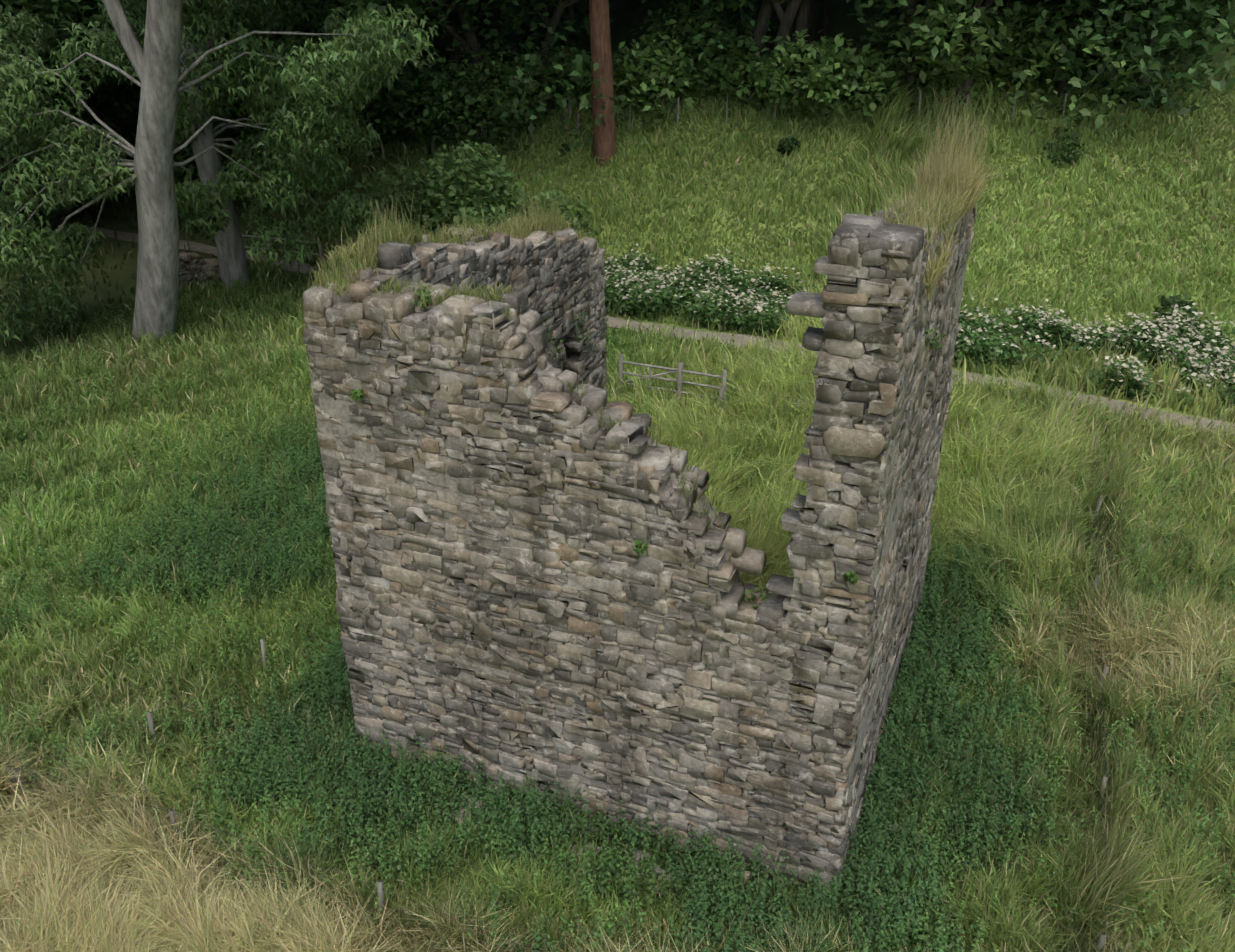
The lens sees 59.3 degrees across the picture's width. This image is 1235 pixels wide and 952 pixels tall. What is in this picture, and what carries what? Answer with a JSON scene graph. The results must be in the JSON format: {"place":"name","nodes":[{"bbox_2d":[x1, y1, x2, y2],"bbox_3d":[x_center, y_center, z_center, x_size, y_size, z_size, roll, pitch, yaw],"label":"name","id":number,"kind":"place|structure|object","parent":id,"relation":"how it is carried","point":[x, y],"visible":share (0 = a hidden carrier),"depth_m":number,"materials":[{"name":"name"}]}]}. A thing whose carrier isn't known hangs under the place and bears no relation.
{"place":"outdoors","nodes":[
{"label":"outdoors","id":0,"kind":"place"},
{"bbox_2d":[0,0,1234,951],"bbox_3d":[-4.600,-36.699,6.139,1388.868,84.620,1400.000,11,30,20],"label":"ground","id":1,"kind":"structure","parent":0,"point":[843,18],"depth_m":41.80,"materials":[{"name":"green plant"}]},
{"bbox_2d":[0,0,375,344],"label":"ash trunks","id":2,"kind":"object","parent":1,"relation":"on","point":[156,61],"visible":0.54,"depth_m":32.03,"materials":[{"name":"grey plant"}]},
{"bbox_2d":[178,250,220,290],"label":"dry stone wall","id":3,"kind":"structure","parent":1,"relation":"on","point":[191,264],"depth_m":39.45,"materials":[{"name":"grey stone"}]},
{"bbox_2d":[402,247,561,365],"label":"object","id":4,"kind":"object","parent":1,"relation":"on","point":[457,278],"depth_m":17.94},
{"bbox_2d":[307,324,825,866],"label":"stone wall","id":5,"kind":"structure","parent":1,"relation":"on","point":[339,410],"depth_m":14.98,"materials":[{"name":"grey stone"}]},
{"bbox_2d":[562,240,600,387],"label":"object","id":6,"kind":"object","parent":1,"relation":"on","point":[574,330],"visible":0.02,"depth_m":21.51,"materials":[{"name":"grey stone"}]},
{"bbox_2d":[589,0,615,166],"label":"pine trunk","id":7,"kind":"object","parent":1,"relation":"on","point":[604,143],"visible":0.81,"depth_m":43.63,"materials":[{"name":"brown plant"}]},
{"bbox_2d":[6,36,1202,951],"bbox_3d":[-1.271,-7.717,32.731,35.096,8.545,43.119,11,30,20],"label":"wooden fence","id":8,"kind":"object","parent":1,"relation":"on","point":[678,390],"visible":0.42,"depth_m":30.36,"materials":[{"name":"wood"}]},
{"bbox_2d":[0,271,1234,951],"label":"weeds","id":9,"kind":"object","parent":1,"relation":"on","point":[968,657],"visible":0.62,"depth_m":17.37,"materials":[{"name":"green plant"}]},
{"bbox_2d":[0,0,1234,348],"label":"tree leaves","id":10,"kind":"object","parent":1,"relation":"on","point":[318,134],"visible":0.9,"depth_m":39.03,"materials":[{"name":"green plant"}]},
{"bbox_2d":[0,0,1234,246],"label":"dark trunks","id":11,"kind":"object","parent":1,"relation":"on","point":[802,10],"visible":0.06,"depth_m":46.11,"materials":[{"name":"brown plant"}]},
{"bbox_2d":[303,200,976,940],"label":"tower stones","id":12,"kind":"object","parent":1,"relation":"on","point":[899,378],"visible":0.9,"depth_m":14.69,"materials":[{"name":"grey stone"}]},
{"bbox_2d":[560,246,577,327],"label":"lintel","id":13,"kind":"structure","parent":12,"relation":"attached to","point":[572,323],"depth_m":20.82,"materials":[{"name":"grey stone"}]},
{"bbox_2d":[323,229,945,290],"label":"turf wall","id":14,"kind":"structure","parent":12,"relation":"on","point":[373,265],"depth_m":14.94,"materials":[{"name":"green plant"}]},
{"bbox_2d":[307,83,1008,561],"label":"wall-top grass","id":15,"kind":"structure","parent":14,"relation":"on","point":[945,181],"depth_m":15.27,"materials":[{"name":"green plant"}]},
{"bbox_2d":[349,264,946,608],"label":"wall plants","id":16,"kind":"object","parent":12,"relation":"attached to","point":[852,577],"depth_m":14.10,"materials":[{"name":"green plant"}]},
{"bbox_2d":[880,682,888,732],"bbox_3d":[4.311,3.393,17.910,0.332,2.900,0.357,11,30,20],"label":"slot","id":17,"kind":"object","parent":12,"relation":"in","point":[883,713],"visible":0.07,"depth_m":18.04,"materials":[{"name":"grey stone"}]},
{"bbox_2d":[811,265,912,788],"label":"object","id":18,"kind":"object","parent":1,"relation":"on","point":[865,723],"depth_m":14.45,"materials":[{"name":"grey stone"}]},
{"bbox_2d":[603,244,1234,408],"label":"hedge","id":19,"kind":"object","parent":1,"relation":"on","point":[750,321],"depth_m":33.56,"materials":[{"name":"green plant"}]},
{"bbox_2d":[885,262,966,710],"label":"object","id":20,"kind":"object","parent":1,"relation":"on","point":[958,299],"depth_m":18.59,"materials":[{"name":"grey stone"}]},
{"bbox_2d":[777,80,1198,322],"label":"bank bushes","id":21,"kind":"object","parent":1,"relation":"on","point":[790,143],"visible":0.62,"depth_m":39.78,"materials":[{"name":"green plant"}]},
{"bbox_2d":[36,220,1234,434],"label":"path","id":22,"kind":"structure","parent":0,"point":[204,248],"depth_m":35.16,"materials":[{"name":"grey gravel"}]}
]}

